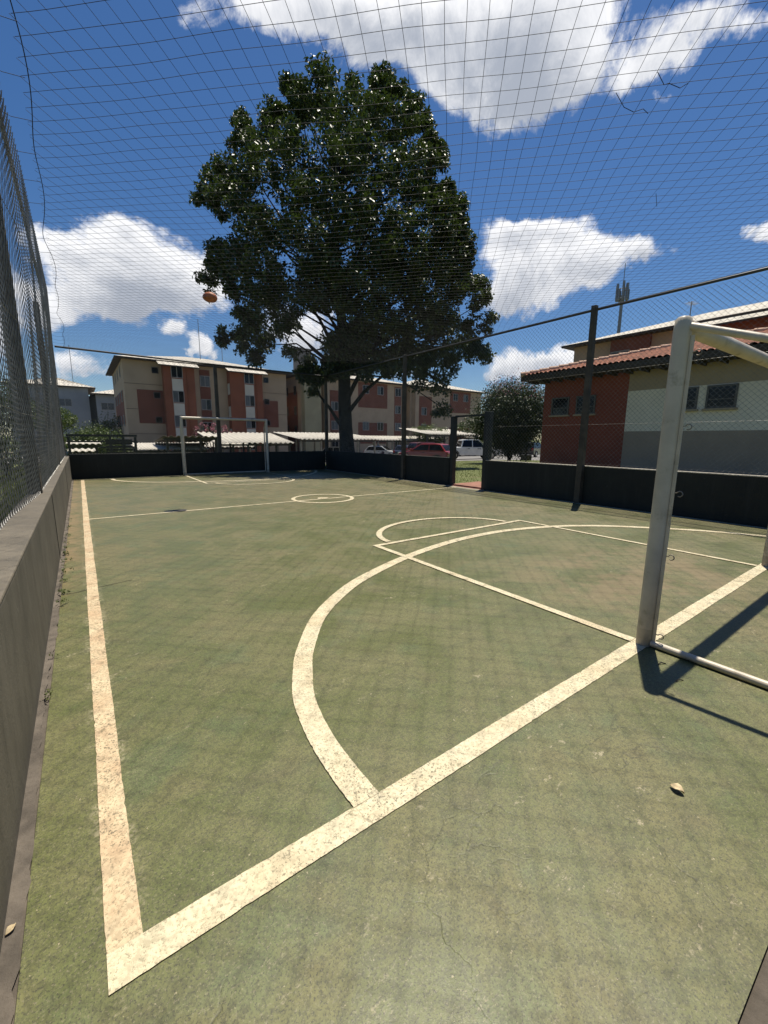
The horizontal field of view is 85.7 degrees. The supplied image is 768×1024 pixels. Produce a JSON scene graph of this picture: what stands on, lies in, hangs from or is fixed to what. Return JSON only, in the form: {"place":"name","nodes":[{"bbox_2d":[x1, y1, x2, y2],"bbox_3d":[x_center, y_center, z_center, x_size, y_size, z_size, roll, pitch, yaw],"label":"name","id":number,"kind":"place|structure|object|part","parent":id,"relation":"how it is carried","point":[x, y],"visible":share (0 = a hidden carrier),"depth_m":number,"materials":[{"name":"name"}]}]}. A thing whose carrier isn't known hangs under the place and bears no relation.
{"place":"outdoors","nodes":[
{"label":"outdoors","id":0,"kind":"place"},
{"bbox_2d":[0,467,42,521],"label":"grass","id":1,"kind":"structure","parent":0,"point":[11,491],"depth_m":9.98,"materials":[{"name":"green plant"}]},
{"bbox_2d":[3,436,540,515],"bbox_3d":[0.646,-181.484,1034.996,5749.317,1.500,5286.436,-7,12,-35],"label":"ground","id":2,"kind":"structure","parent":0,"point":[477,473],"depth_m":18.34,"materials":[{"name":"green plant"}]},
{"bbox_2d":[0,378,34,437],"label":"shade tree","id":3,"kind":"object","parent":2,"relation":"on","point":[32,408],"visible":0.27,"depth_m":20.32,"materials":[{"name":"green plant"}]},
{"bbox_2d":[0,430,38,479],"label":"hedge","id":4,"kind":"object","parent":2,"relation":"on","point":[11,455],"visible":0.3,"depth_m":12.63,"materials":[{"name":"green plant"}]},
{"bbox_2d":[0,456,71,952],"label":"court wall","id":5,"kind":"structure","parent":2,"relation":"on","point":[31,536],"depth_m":1.95,"materials":[{"name":"grey paint"}]},
{"bbox_2d":[0,90,65,529],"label":"chain link fence","id":6,"kind":"object","parent":5,"relation":"on","point":[53,446],"visible":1,"depth_m":4.03,"materials":[{"name":"metal"}]},
{"bbox_2d":[0,0,767,375],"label":"overhead net","id":7,"kind":"object","parent":6,"relation":"attached to","point":[144,314],"visible":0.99,"depth_m":4.49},
{"bbox_2d":[202,292,216,302],"bbox_3d":[-3.329,-4.117,7.939,0.262,0.170,0.262,-7,12,-35],"label":"ball","id":8,"kind":"object","parent":7,"relation":"on","point":[212,296],"visible":0.88,"depth_m":7.86,"materials":[{"name":"orange leather"}]},
{"bbox_2d":[32,403,78,432],"bbox_3d":[-24.161,-5.584,30.122,3.486,4.542,3.184,-7,12,-35],"label":"leafy tree","id":9,"kind":"object","parent":2,"relation":"on","point":[69,422],"visible":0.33,"depth_m":30.29,"materials":[{"name":"green plant"}]},
{"bbox_2d":[1,349,118,456],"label":"apartment block","id":10,"kind":"structure","parent":2,"relation":"on","point":[105,403],"depth_m":59.09,"materials":[{"name":"grey paint"}]},
{"bbox_2d":[59,398,71,405],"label":"window","id":11,"kind":"structure","parent":10,"relation":"in","point":[67,402],"depth_m":57.93,"materials":[{"name":"grey glass"}]},
{"bbox_2d":[101,403,114,409],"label":"window","id":12,"kind":"structure","parent":10,"relation":"in","point":[103,405],"depth_m":59.57,"materials":[{"name":"grey glass"}]},
{"bbox_2d":[43,426,104,455],"bbox_3d":[-25.276,-5.443,34.235,4.615,3.409,3.168,-4,11,-24],"label":"garden bush","id":13,"kind":"object","parent":2,"relation":"on","point":[72,438],"visible":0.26,"depth_m":33.62,"materials":[{"name":"green plant"}]},
{"bbox_2d":[67,448,95,453],"bbox_3d":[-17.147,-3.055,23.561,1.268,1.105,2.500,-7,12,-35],"label":"carport","id":14,"kind":"object","parent":2,"relation":"on","point":[87,451],"visible":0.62,"depth_m":23.48,"materials":[{"name":"metal"}]},
{"bbox_2d":[66,440,101,453],"bbox_3d":[-20.676,-3.950,28.644,1.931,1.952,3.000,-7,12,-35],"label":"carport","id":15,"kind":"object","parent":2,"relation":"on","point":[84,446],"visible":0.55,"depth_m":27.80,"materials":[{"name":"metal"}]},
{"bbox_2d":[74,411,122,451],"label":"garden bush","id":16,"kind":"object","parent":2,"relation":"on","point":[109,426],"visible":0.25,"depth_m":47.80,"materials":[{"name":"green plant"}]},
{"bbox_2d":[65,434,137,453],"bbox_3d":[-15.178,-3.299,22.463,3.166,1.791,0.610,-7,12,-35],"label":"steel frame","id":17,"kind":"object","parent":2,"relation":"on","point":[124,443],"visible":0.64,"depth_m":22.63,"materials":[{"name":"metal"}]},
{"bbox_2d":[75,423,128,453],"bbox_3d":[-24.168,-5.707,35.206,4.097,3.640,3.759,2,10,7],"label":"garden bush","id":18,"kind":"object","parent":2,"relation":"on","point":[100,438],"visible":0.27,"depth_m":34.81,"materials":[{"name":"green plant"}]},
{"bbox_2d":[132,442,208,452],"bbox_3d":[-15.396,-3.989,29.705,4.472,1.916,4.500,-7,12,-35],"label":"carport","id":19,"kind":"object","parent":2,"relation":"on","point":[160,446],"visible":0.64,"depth_m":28.71,"materials":[{"name":"metal"}]},
{"bbox_2d":[155,435,221,452],"bbox_3d":[-13.985,-4.198,29.452,3.644,2.416,4.500,-7,12,-35],"label":"carport","id":20,"kind":"object","parent":2,"relation":"on","point":[191,438],"visible":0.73,"depth_m":28.22,"materials":[{"name":"metal"}]},
{"bbox_2d":[69,451,325,479],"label":"court wall","id":21,"kind":"structure","parent":2,"relation":"on","point":[89,466],"depth_m":14.82,"materials":[{"name":"black paint"}]},
{"bbox_2d":[54,345,325,453],"bbox_3d":[-6.168,-3.797,15.283,9.100,3.290,0.130,-7,12,-35],"label":"chain link fence","id":22,"kind":"object","parent":21,"relation":"on","point":[217,423],"visible":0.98,"depth_m":14.75,"materials":[{"name":"metal"}]},
{"bbox_2d":[106,319,292,451],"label":"apartment block","id":23,"kind":"structure","parent":2,"relation":"on","point":[262,387],"depth_m":45.28,"materials":[{"name":"beige paint"}]},
{"bbox_2d":[151,367,158,373],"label":"window","id":24,"kind":"structure","parent":23,"relation":"in","point":[153,371],"depth_m":42.71,"materials":[{"name":"black glass"}]},
{"bbox_2d":[153,392,160,398],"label":"window","id":25,"kind":"structure","parent":23,"relation":"in","point":[159,397],"depth_m":43.14,"materials":[{"name":"black glass"}]},
{"bbox_2d":[156,417,162,422],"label":"window","id":26,"kind":"structure","parent":23,"relation":"in","point":[159,419],"depth_m":43.58,"materials":[{"name":"black glass"}]},
{"bbox_2d":[170,366,182,377],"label":"window","id":27,"kind":"structure","parent":23,"relation":"in","point":[173,368],"depth_m":42.91,"materials":[{"name":"black glass"}]},
{"bbox_2d":[172,390,184,402],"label":"window","id":28,"kind":"structure","parent":23,"relation":"in","point":[175,393],"depth_m":43.35,"materials":[{"name":"grey glass"}]},
{"bbox_2d":[174,415,186,426],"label":"window","id":29,"kind":"structure","parent":23,"relation":"in","point":[175,417],"depth_m":43.69,"materials":[{"name":"grey glass"}]},
{"bbox_2d":[199,375,209,386],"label":"window","id":30,"kind":"structure","parent":23,"relation":"in","point":[203,380],"depth_m":45.59,"materials":[{"name":"grey glass"}]},
{"bbox_2d":[201,399,211,409],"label":"window","id":31,"kind":"structure","parent":23,"relation":"in","point":[203,401],"depth_m":46.01,"materials":[{"name":"grey glass"}]},
{"bbox_2d":[203,422,212,432],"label":"window","id":32,"kind":"structure","parent":23,"relation":"in","point":[205,423],"depth_m":46.43,"materials":[{"name":"grey glass"}]},
{"bbox_2d":[244,373,253,383],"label":"window","id":33,"kind":"structure","parent":23,"relation":"in","point":[246,376],"depth_m":47.25,"materials":[{"name":"grey glass"}]},
{"bbox_2d":[245,395,254,406],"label":"window","id":34,"kind":"structure","parent":23,"relation":"in","point":[249,401],"depth_m":47.69,"materials":[{"name":"grey glass"}]},
{"bbox_2d":[246,418,255,427],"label":"window","id":35,"kind":"structure","parent":23,"relation":"in","point":[253,423],"depth_m":48.17,"materials":[{"name":"grey glass"}]},
{"bbox_2d":[188,49,499,451],"bbox_3d":[-1.901,-12.670,20.798,13.183,20.899,14.115,-7,12,-35],"label":"broadleaf tree","id":36,"kind":"object","parent":2,"relation":"on","point":[458,283],"visible":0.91,"depth_m":17.15,"materials":[{"name":"green plant"}]},
{"bbox_2d":[286,348,407,451],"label":"apartment block","id":37,"kind":"structure","parent":2,"relation":"on","point":[316,403],"depth_m":56.82,"materials":[{"name":"beige paint"}]},
{"bbox_2d":[331,401,337,410],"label":"window","id":38,"kind":"structure","parent":37,"relation":"in","point":[335,407],"depth_m":55.33,"materials":[{"name":"grey glass"}]},
{"bbox_2d":[331,421,337,429],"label":"window","id":39,"kind":"structure","parent":37,"relation":"in","point":[335,424],"depth_m":55.69,"materials":[{"name":"grey glass"}]},
{"bbox_2d":[332,442,338,446],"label":"window","id":40,"kind":"structure","parent":37,"relation":"in","point":[334,444],"depth_m":56.23,"materials":[{"name":"black glass"}]},
{"bbox_2d":[363,422,368,429],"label":"window","id":41,"kind":"structure","parent":37,"relation":"in","point":[365,424],"depth_m":58.66,"materials":[{"name":"grey glass"}]},
{"bbox_2d":[377,422,382,430],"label":"window","id":42,"kind":"structure","parent":37,"relation":"in","point":[380,423],"depth_m":60.06,"materials":[{"name":"grey glass"}]},
{"bbox_2d":[377,386,383,394],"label":"window","id":43,"kind":"structure","parent":37,"relation":"in","point":[380,389],"depth_m":59.21,"materials":[{"name":"grey glass"}]},
{"bbox_2d":[395,388,400,396],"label":"window","id":44,"kind":"structure","parent":37,"relation":"in","point":[397,392],"depth_m":61.07,"materials":[{"name":"grey glass"}]},
{"bbox_2d":[395,406,400,413],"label":"window","id":45,"kind":"structure","parent":37,"relation":"in","point":[398,411],"depth_m":61.56,"materials":[{"name":"grey glass"}]},
{"bbox_2d":[395,423,400,430],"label":"window","id":46,"kind":"structure","parent":37,"relation":"in","point":[399,424],"depth_m":61.97,"materials":[{"name":"grey glass"}]},
{"bbox_2d":[326,451,449,484],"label":"court wall","id":47,"kind":"structure","parent":2,"relation":"on","point":[430,469],"depth_m":14.43,"materials":[{"name":"black paint"}]},
{"bbox_2d":[11,482,767,1023],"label":"gutter","id":48,"kind":"object","parent":2,"relation":"on","point":[755,1008],"visible":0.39,"depth_m":1.06,"materials":[{"name":"concrete"}]},
{"bbox_2d":[0,480,73,1023],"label":"slab edge","id":49,"kind":"object","parent":48,"relation":"on","point":[10,964],"visible":0.57,"depth_m":1.34,"materials":[{"name":"concrete"}]},
{"bbox_2d":[5,923,15,935],"bbox_3d":[-1.022,1.141,1.134,0.022,0.010,0.021,-7,12,-35],"label":"dry leaf","id":50,"kind":"object","parent":49,"relation":"on","point":[9,928],"visible":1,"depth_m":1.13,"materials":[{"name":"beige plant"}]},
{"bbox_2d":[41,688,52,700],"bbox_3d":[-1.739,0.941,2.137,0.044,0.045,0.069,-3,11,-18],"label":"weed","id":51,"kind":"object","parent":48,"relation":"on","point":[50,691],"visible":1,"depth_m":2.14,"materials":[{"name":"green plant"}]},
{"bbox_2d":[359,435,446,451],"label":"carport","id":52,"kind":"object","parent":2,"relation":"on","point":[395,437],"visible":0.45,"depth_m":48.77,"materials":[{"name":"metal"}]},
{"bbox_2d":[398,443,449,456],"bbox_3d":[3.035,-4.186,29.555,3.960,1.420,2.000,7,12,31],"label":"parked car","id":53,"kind":"object","parent":2,"relation":"on","point":[432,447],"visible":0.34,"depth_m":28.60,"materials":[{"name":"paint"}]},
{"bbox_3d":[2.540,-4.508,28.944,1.257,0.380,0.103,7,12,31],"label":"window","id":54,"kind":"part","parent":53,"relation":"part of","materials":[{"name":"black glass"}]},
{"bbox_3d":[3.601,-4.386,28.303,1.075,0.380,0.103,7,12,31],"label":"window","id":55,"kind":"part","parent":53,"relation":"part of","materials":[{"name":"black glass"}]},
{"bbox_3d":[4.391,-4.453,28.663,0.320,0.368,1.356,7,12,31],"label":"rear window","id":56,"kind":"part","parent":53,"relation":"part of","materials":[{"name":"black glass"}]},
{"bbox_2d":[401,380,484,444],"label":"apartment block","id":57,"kind":"structure","parent":2,"relation":"on","point":[421,410],"depth_m":66.33,"materials":[{"name":"beige paint"}]},
{"bbox_2d":[421,407,426,414],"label":"window","id":58,"kind":"structure","parent":57,"relation":"in","point":[423,411],"depth_m":64.47,"materials":[{"name":"grey glass"}]},
{"bbox_2d":[453,394,457,400],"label":"window","id":59,"kind":"structure","parent":57,"relation":"in","point":[455,397],"depth_m":68.00,"materials":[{"name":"grey glass"}]},
{"bbox_2d":[457,417,483,455],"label":"dark bush","id":60,"kind":"object","parent":2,"relation":"on","point":[461,428],"visible":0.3,"depth_m":51.23,"materials":[{"name":"green plant"}]},
{"bbox_2d":[449,411,493,489],"bbox_3d":[2.409,-1.697,11.581,0.190,2.110,1.420,-7,12,-35],"label":"gate frame","id":61,"kind":"object","parent":2,"relation":"on","point":[487,436],"visible":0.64,"depth_m":11.40,"materials":[{"name":"black metal"}]},
{"bbox_2d":[455,460,539,482],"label":"grass","id":62,"kind":"structure","parent":2,"relation":"on","point":[472,466],"depth_m":18.83,"materials":[{"name":"green plant"}]},
{"bbox_2d":[464,367,544,460],"bbox_3d":[8.348,-6.061,26.603,6.199,6.021,5.680,-2,10,-11],"label":"crape myrtle","id":63,"kind":"object","parent":2,"relation":"on","point":[479,424],"visible":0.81,"depth_m":25.50,"materials":[{"name":"green plant"}]},
{"bbox_2d":[521,444,531,461],"bbox_3d":[10.318,-4.545,29.954,0.560,1.889,0.560,-7,12,-35],"label":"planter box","id":64,"kind":"object","parent":2,"relation":"on","point":[526,457],"visible":0.45,"depth_m":29.87,"materials":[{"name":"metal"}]},
{"bbox_2d":[324,267,767,502],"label":"chain link fence","id":65,"kind":"object","parent":2,"relation":"on","point":[584,424],"visible":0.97,"depth_m":8.81,"materials":[{"name":"metal"}]},
{"bbox_2d":[615,263,629,332],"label":"telecom mast","id":66,"kind":"object","parent":2,"relation":"on","point":[624,294],"visible":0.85,"depth_m":76.72,"materials":[{"name":"grey metal"}]},
{"bbox_2d":[484,460,767,527],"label":"court wall","id":67,"kind":"structure","parent":2,"relation":"on","point":[742,499],"depth_m":8.02,"materials":[{"name":"black paint"}]},
{"bbox_2d":[520,327,767,475],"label":"clubhouse","id":68,"kind":"structure","parent":2,"relation":"on","point":[606,393],"depth_m":15.86,"materials":[{"name":"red paint"}]},
{"bbox_2d":[549,397,569,416],"bbox_3d":[8.003,-4.779,18.873,0.110,0.850,0.980,-7,12,-35],"label":"window","id":69,"kind":"structure","parent":68,"relation":"in","point":[564,402],"depth_m":18.88,"materials":[{"name":"black glass"}]},
{"bbox_2d":[573,395,595,415],"bbox_3d":[8.702,-4.606,17.926,0.110,0.850,0.980,-7,12,-35],"label":"window","id":70,"kind":"structure","parent":68,"relation":"in","point":[579,400],"depth_m":18.06,"materials":[{"name":"black glass"}]},
{"bbox_2d":[685,386,698,411],"bbox_3d":[10.835,-4.071,15.000,0.110,0.850,0.980,-7,12,-35],"label":"window","id":71,"kind":"structure","parent":68,"relation":"in","point":[691,391],"depth_m":14.79,"materials":[{"name":"black glass"}]},
{"bbox_2d":[702,383,738,410],"bbox_3d":[11.487,-3.910,14.116,0.110,0.850,0.980,-7,12,-35],"label":"window","id":72,"kind":"structure","parent":68,"relation":"in","point":[720,401],"depth_m":14.12,"materials":[{"name":"black glass"}]},
{"bbox_2d":[561,301,767,361],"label":"apartment block","id":73,"kind":"structure","parent":2,"relation":"on","point":[606,341],"depth_m":27.83,"materials":[{"name":"beige paint"}]},
{"bbox_2d":[610,349,628,354],"bbox_3d":[16.722,-10.857,29.468,0.045,1.160,1.260,-7,12,-35],"label":"window","id":74,"kind":"structure","parent":73,"relation":"in","point":[612,353],"depth_m":29.42,"materials":[{"name":"grey glass"}]},
{"bbox_2d":[6,454,539,462],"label":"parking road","id":75,"kind":"structure","parent":0,"point":[469,458],"depth_m":39.98,"materials":[{"name":"grey asphalt"}]},
{"bbox_2d":[193,422,231,451],"bbox_3d":[-14.770,-5.950,35.944,3.168,3.622,2.547,-7,12,-35],"label":"pink tree","id":76,"kind":"object","parent":75,"relation":"on","point":[213,427],"visible":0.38,"depth_m":35.61,"materials":[{"name":"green plant"}]},
{"bbox_2d":[186,442,253,451],"bbox_3d":[-15.925,-5.703,39.991,5.576,2.153,4.000,-7,12,-35],"label":"carport","id":77,"kind":"object","parent":75,"relation":"on","point":[223,448],"visible":0.27,"depth_m":39.69,"materials":[{"name":"metal"}]},
{"bbox_2d":[197,431,293,451],"bbox_3d":[-11.609,-5.249,34.779,6.335,2.949,5.500,-7,12,-35],"label":"carport","id":78,"kind":"object","parent":75,"relation":"on","point":[227,436],"visible":0.7,"depth_m":34.09,"materials":[{"name":"metal"}]},
{"bbox_2d":[274,432,377,452],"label":"carport","id":79,"kind":"object","parent":75,"relation":"on","point":[307,436],"visible":0.67,"depth_m":40.08,"materials":[{"name":"metal"}]},
{"bbox_2d":[323,447,338,459],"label":"parked car","id":80,"kind":"object","parent":75,"relation":"on","point":[330,448],"visible":0.04,"depth_m":43.31,"materials":[{"name":"paint"}]},
{"bbox_2d":[363,446,392,453],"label":"parked car","id":81,"kind":"object","parent":75,"relation":"on","point":[384,449],"visible":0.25,"depth_m":45.44,"materials":[{"name":"paint"}]},
{"bbox_2d":[393,445,407,453],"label":"parked car","id":82,"kind":"object","parent":75,"relation":"on","point":[397,448],"visible":0.09,"depth_m":42.76,"materials":[{"name":"paint"}]},
{"bbox_2d":[406,442,434,450],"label":"parked car","id":83,"kind":"object","parent":75,"relation":"on","point":[412,445],"visible":0.02,"depth_m":40.93,"materials":[{"name":"paint"}]},
{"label":"rear window","id":84,"kind":"part","parent":83,"relation":"part of","materials":[{"name":"black glass"}]},
{"bbox_2d":[406,422,447,442],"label":"young tree","id":85,"kind":"object","parent":75,"relation":"on","point":[424,436],"visible":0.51,"depth_m":49.09,"materials":[{"name":"green plant"}]},
{"bbox_2d":[400,428,476,455],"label":"carport","id":86,"kind":"object","parent":75,"relation":"on","point":[460,434],"visible":0.58,"depth_m":47.92,"materials":[{"name":"metal"}]},
{"bbox_2d":[456,439,500,458],"bbox_3d":[7.741,-5.688,37.518,5.380,1.770,2.200,-1,10,-6],"label":"pickup truck","id":87,"kind":"object","parent":75,"relation":"on","point":[467,447],"visible":0.3,"depth_m":36.65,"materials":[{"name":"paint"}]},
{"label":"window","id":88,"kind":"part","parent":87,"relation":"part of","materials":[{"name":"black glass"}]},
{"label":"window","id":89,"kind":"part","parent":87,"relation":"part of","materials":[{"name":"black glass"}]},
{"bbox_2d":[519,442,540,456],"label":"parked car","id":90,"kind":"object","parent":75,"relation":"on","point":[536,449],"visible":0.3,"depth_m":45.42,"materials":[{"name":"paint"}]},
{"bbox_2d":[0,0,767,439],"label":"sky","id":91,"kind":"structure","parent":0,"point":[12,87],"materials":[{"name":"blue"}]},
{"bbox_2d":[14,469,767,1023],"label":"court floor","id":92,"kind":"structure","parent":0,"point":[574,859],"depth_m":1.74,"materials":[{"name":"paint"}]},
{"bbox_2d":[81,480,142,953],"bbox_3d":[-5.063,0.073,7.033,0.086,0.001,14.882,-7,12,-35],"label":"side line","id":93,"kind":"object","parent":92,"relation":"on","point":[122,921],"visible":1,"depth_m":1.56,"materials":[{"name":"paint"}]},
{"bbox_2d":[173,509,186,511],"bbox_3d":[-3.765,-0.029,7.641,0.240,0.011,0.240,-7,12,-35],"label":"floor cap","id":94,"kind":"object","parent":92,"relation":"on","point":[180,510],"visible":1,"depth_m":7.61,"materials":[{"name":"metal"}]},
{"bbox_2d":[88,470,305,479],"bbox_3d":[-5.943,-1.417,15.394,8.468,0.001,0.084,-7,12,-35],"label":"goal line","id":95,"kind":"object","parent":92,"relation":"on","point":[187,475],"visible":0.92,"depth_m":14.86,"materials":[{"name":"paint"}]},
{"bbox_2d":[111,470,316,481],"bbox_3d":[-5.035,-1.221,14.313,7.298,0.001,2.777,-7,12,-35],"label":"goal area arc","id":96,"kind":"object","parent":92,"relation":"on","point":[233,480],"visible":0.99,"depth_m":13.07,"materials":[{"name":"beige paint"}]},
{"bbox_2d":[180,416,268,475],"bbox_3d":[-5.859,-2.459,15.420,3.102,2.049,0.338,-7,12,-35],"label":"futsal goal","id":97,"kind":"object","parent":92,"relation":"on","point":[265,430],"visible":0.98,"depth_m":15.14,"materials":[{"name":"white paint"}]},
{"bbox_2d":[94,487,452,518],"bbox_3d":[-1.404,-0.292,9.239,8.468,0.001,0.066,-7,12,-35],"label":"halfway line","id":98,"kind":"object","parent":92,"relation":"on","point":[259,504],"visible":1,"depth_m":8.33,"materials":[{"name":"beige paint"}]},
{"bbox_2d":[291,494,353,502],"bbox_3d":[-1.377,-0.313,9.343,1.405,0.001,1.403,-7,12,-35],"label":"circle","id":99,"kind":"object","parent":92,"relation":"on","point":[293,498],"visible":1,"depth_m":9.25,"materials":[{"name":"beige paint"}]},
{"bbox_2d":[106,564,767,994],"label":"goal line","id":100,"kind":"object","parent":92,"relation":"on","point":[136,956],"visible":0.93,"depth_m":1.43,"materials":[{"name":"beige paint"}]},
{"bbox_2d":[376,517,504,541],"bbox_3d":[0.752,0.202,6.507,2.477,0.001,0.960,-7,12,-35],"label":"key arc","id":101,"kind":"object","parent":92,"relation":"on","point":[379,533],"visible":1,"depth_m":6.59,"materials":[{"name":"beige paint"}]},
{"bbox_2d":[377,520,518,545],"bbox_3d":[1.089,0.281,6.086,2.865,0.001,0.072,-7,12,-35],"label":"free throw line","id":102,"kind":"object","parent":92,"relation":"on","point":[445,533],"visible":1,"depth_m":5.92,"materials":[{"name":"beige paint"}]},
{"bbox_2d":[373,545,633,640],"bbox_3d":[0.785,0.642,4.038,0.074,0.001,3.079,-7,12,-35],"label":"key line","id":103,"kind":"object","parent":92,"relation":"on","point":[608,630],"visible":1,"depth_m":3.50,"materials":[{"name":"beige paint"}]},
{"bbox_2d":[292,525,765,806],"bbox_3d":[2.031,0.530,4.730,7.297,0.001,2.779,-7,12,-35],"label":"goal area arc","id":104,"kind":"object","parent":92,"relation":"on","point":[353,783],"visible":0.99,"depth_m":2.15,"materials":[{"name":"beige paint"}]},
{"bbox_2d":[325,469,766,528],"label":"side line","id":105,"kind":"object","parent":92,"relation":"on","point":[572,502],"visible":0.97,"depth_m":8.78,"materials":[{"name":"paint"}]},
{"bbox_2d":[519,520,756,565],"bbox_3d":[3.157,0.358,5.736,0.064,0.001,3.079,-7,12,-35],"label":"key line","id":106,"kind":"object","parent":92,"relation":"on","point":[645,544],"visible":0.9,"depth_m":5.43,"materials":[{"name":"beige paint"}]},
{"bbox_2d":[670,783,684,793],"bbox_3d":[1.137,1.069,1.605,0.037,0.018,0.040,2,10,10],"label":"dry leaf","id":107,"kind":"object","parent":92,"relation":"on","point":[676,786],"visible":1,"depth_m":1.61,"materials":[{"name":"beige plant"}]},
{"bbox_2d":[635,315,767,689],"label":"futsal goal","id":108,"kind":"object","parent":92,"relation":"on","point":[688,331],"visible":1,"depth_m":2.54,"materials":[{"name":"white paint"}]},
{"bbox_2d":[450,481,483,489],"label":"path","id":109,"kind":"structure","parent":0,"point":[477,483],"depth_m":12.33,"materials":[{"name":"concrete"}]}
]}

